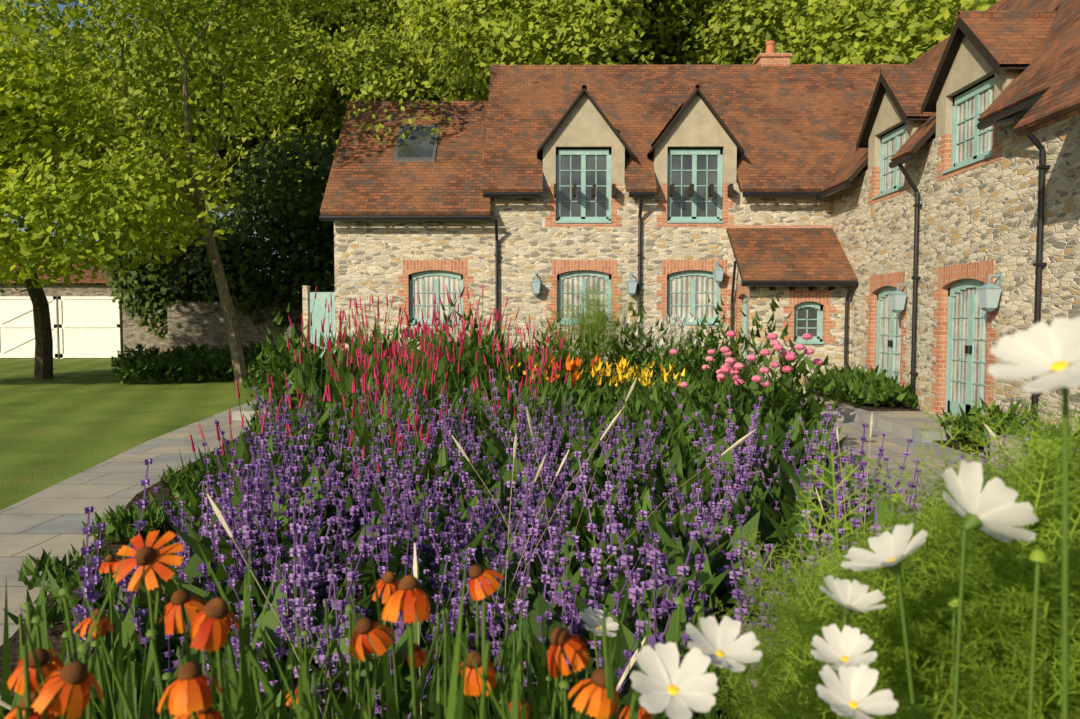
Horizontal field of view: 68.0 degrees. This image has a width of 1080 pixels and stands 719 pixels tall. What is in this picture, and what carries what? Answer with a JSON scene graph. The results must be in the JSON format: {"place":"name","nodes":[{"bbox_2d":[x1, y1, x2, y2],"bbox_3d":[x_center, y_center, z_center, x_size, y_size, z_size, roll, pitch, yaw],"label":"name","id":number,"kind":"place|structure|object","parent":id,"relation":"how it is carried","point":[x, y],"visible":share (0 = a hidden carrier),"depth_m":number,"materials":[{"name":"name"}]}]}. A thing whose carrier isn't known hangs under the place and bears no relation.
{"place":"outdoors","nodes":[
{"label":"outdoors","id":0,"kind":"place"},
{"bbox_2d":[0,0,120,247],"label":"tree","id":1,"kind":"object","parent":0,"point":[30,30],"depth_m":35.86,"materials":[{"name":"green plant"}]},
{"bbox_2d":[0,62,196,286],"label":"tree","id":2,"kind":"object","parent":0,"point":[89,238],"visible":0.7,"depth_m":17.63,"materials":[{"name":"green plant"}]},
{"bbox_2d":[5,55,280,235],"bbox_3d":[-18.194,-6.992,35.549,10.176,13.881,14.285,-2,4,-36],"label":"tree","id":3,"kind":"object","parent":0,"point":[114,147],"depth_m":32.39,"materials":[{"name":"green plant"}]},
{"bbox_2d":[0,0,290,378],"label":"tree","id":4,"kind":"object","parent":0,"point":[10,100],"depth_m":18.27,"materials":[{"name":"green plant"}]},
{"bbox_2d":[2,408,296,628],"bbox_3d":[-3.049,1.099,7.496,1.208,0.350,11.309,0,3,-9],"label":"bed edging","id":5,"kind":"object","parent":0,"point":[155,516],"visible":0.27,"depth_m":5.41,"materials":[{"name":"green plant"}]},
{"bbox_2d":[110,342,315,389],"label":"shrubs","id":6,"kind":"object","parent":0,"point":[179,363],"visible":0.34,"depth_m":21.24,"materials":[{"name":"green plant"}]},
{"bbox_2d":[0,0,450,382],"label":"tree","id":7,"kind":"object","parent":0,"point":[260,12],"depth_m":18.68,"materials":[{"name":"green plant"}]},
{"bbox_2d":[88,1,438,224],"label":"tree","id":8,"kind":"object","parent":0,"point":[329,112],"depth_m":30.72,"materials":[{"name":"green plant"}]},
{"bbox_2d":[89,0,449,142],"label":"tree","id":9,"kind":"object","parent":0,"point":[376,7],"depth_m":35.87,"materials":[{"name":"green plant"}]},
{"bbox_2d":[1,0,826,295],"label":"sky","id":10,"kind":"structure","parent":0,"point":[61,7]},
{"bbox_2d":[0,358,955,510],"bbox_3d":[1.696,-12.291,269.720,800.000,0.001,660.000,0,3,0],"label":"ground","id":11,"kind":"structure","parent":0,"point":[72,417],"depth_m":14.26,"materials":[{"name":"green plant"}]},
{"bbox_2d":[0,248,335,358],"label":"outbuildings","id":12,"kind":"structure","parent":11,"relation":"on","point":[89,318],"depth_m":33.50,"materials":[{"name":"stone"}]},
{"bbox_2d":[95,132,337,338],"bbox_3d":[-8.665,-3.888,28.220,14.937,7.043,7.755,2,3,29],"label":"ivy","id":13,"kind":"object","parent":11,"relation":"on","point":[308,243],"visible":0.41,"depth_m":26.40,"materials":[{"name":"green plant"}]},
{"bbox_2d":[283,323,302,353],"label":"bird house","id":14,"kind":"structure","parent":11,"relation":"on","point":[289,329],"depth_m":22.29,"materials":[{"name":"white paint"}]},
{"bbox_2d":[304,0,479,100],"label":"tree","id":15,"kind":"object","parent":11,"relation":"on","point":[369,26],"visible":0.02,"depth_m":37.64,"materials":[{"name":"green plant"}]},
{"bbox_2d":[0,392,1072,705],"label":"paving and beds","id":16,"kind":"structure","parent":11,"relation":"on","point":[48,518],"depth_m":8.46,"materials":[{"name":"stone"}]},
{"bbox_2d":[0,519,739,718],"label":"orange coneflowers","id":17,"kind":"object","parent":16,"relation":"on","point":[42,682],"visible":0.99,"depth_m":0.81,"materials":[{"name":"orange plant"}]},
{"bbox_2d":[179,284,590,525],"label":"red flowering plants","id":18,"kind":"object","parent":16,"relation":"on","point":[433,375],"visible":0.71,"depth_m":9.15,"materials":[{"name":"pink petal"}]},
{"bbox_2d":[332,346,461,393],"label":"red flowers","id":19,"kind":"object","parent":16,"relation":"on","point":[351,357],"visible":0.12,"depth_m":12.15,"materials":[{"name":"red plant"}]},
{"bbox_2d":[64,369,921,718],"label":"lavender flowers","id":20,"kind":"object","parent":16,"relation":"on","point":[302,577],"visible":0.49,"depth_m":3.62,"materials":[{"name":"purple plant"}]},
{"bbox_2d":[0,370,1051,718],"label":"bed foliage","id":21,"kind":"object","parent":16,"relation":"on","point":[780,524],"visible":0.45,"depth_m":4.08,"materials":[{"name":"green plant"}]},
{"bbox_2d":[0,377,1078,715],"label":"grass blades","id":22,"kind":"object","parent":16,"relation":"on","point":[416,575],"depth_m":2.92,"materials":[{"name":"beige plant"}]},
{"bbox_2d":[244,287,839,413],"bbox_3d":[-0.054,-0.255,14.360,9.762,2.113,4.759,0,3,0],"label":"border","id":23,"kind":"object","parent":16,"relation":"on","point":[684,361],"visible":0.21,"depth_m":13.36,"materials":[{"name":"green plant"}]},
{"bbox_2d":[510,275,650,383],"bbox_3d":[0.877,-0.406,14.711,2.498,2.386,2.573,2,3,28],"label":"fennel back","id":24,"kind":"object","parent":16,"relation":"on","point":[594,325],"visible":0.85,"depth_m":14.34,"materials":[{"name":"green plant"}]},
{"bbox_2d":[506,353,684,393],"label":"daylilies","id":25,"kind":"object","parent":16,"relation":"on","point":[577,375],"visible":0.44,"depth_m":11.87,"materials":[{"name":"yellow plant"}]},
{"bbox_2d":[601,314,712,383],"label":"white flowers","id":26,"kind":"object","parent":16,"relation":"on","point":[660,342],"visible":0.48,"depth_m":14.21,"materials":[{"name":"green plant"}]},
{"bbox_2d":[670,331,826,430],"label":"pink flowers","id":27,"kind":"object","parent":16,"relation":"on","point":[759,383],"visible":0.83,"depth_m":8.79,"materials":[{"name":"pink plant"}]},
{"bbox_2d":[580,316,1079,718],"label":"white cosmos flowers","id":28,"kind":"object","parent":16,"relation":"on","point":[993,508],"visible":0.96,"depth_m":0.61,"materials":[{"name":"white plant"}]},
{"bbox_2d":[806,362,1079,469],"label":"low shrubs","id":29,"kind":"object","parent":16,"relation":"on","point":[860,387],"visible":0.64,"depth_m":13.35,"materials":[{"name":"green plant"}]},
{"bbox_2d":[916,426,1078,558],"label":"purple flowers","id":30,"kind":"object","parent":16,"relation":"on","point":[984,460],"visible":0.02,"depth_m":4.68,"materials":[{"name":"purple plant"}]},
{"bbox_2d":[319,0,1079,432],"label":"house","id":31,"kind":"structure","parent":11,"relation":"on","point":[917,222],"depth_m":17.35,"materials":[{"name":"stone"}]},
{"bbox_2d":[389,0,765,100],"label":"tree","id":32,"kind":"object","parent":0,"point":[497,25],"depth_m":24.78,"materials":[{"name":"green plant"}]},
{"bbox_2d":[389,0,805,100],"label":"tree","id":33,"kind":"object","parent":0,"point":[665,20],"depth_m":28.10,"materials":[{"name":"green plant"}]},
{"bbox_2d":[647,0,999,64],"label":"tree","id":34,"kind":"object","parent":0,"point":[840,32],"depth_m":23.96,"materials":[{"name":"green plant"}]},
{"bbox_2d":[685,392,1079,718],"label":"cosmos","id":35,"kind":"object","parent":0,"point":[995,593],"depth_m":0.84,"materials":[{"name":"green plant"}]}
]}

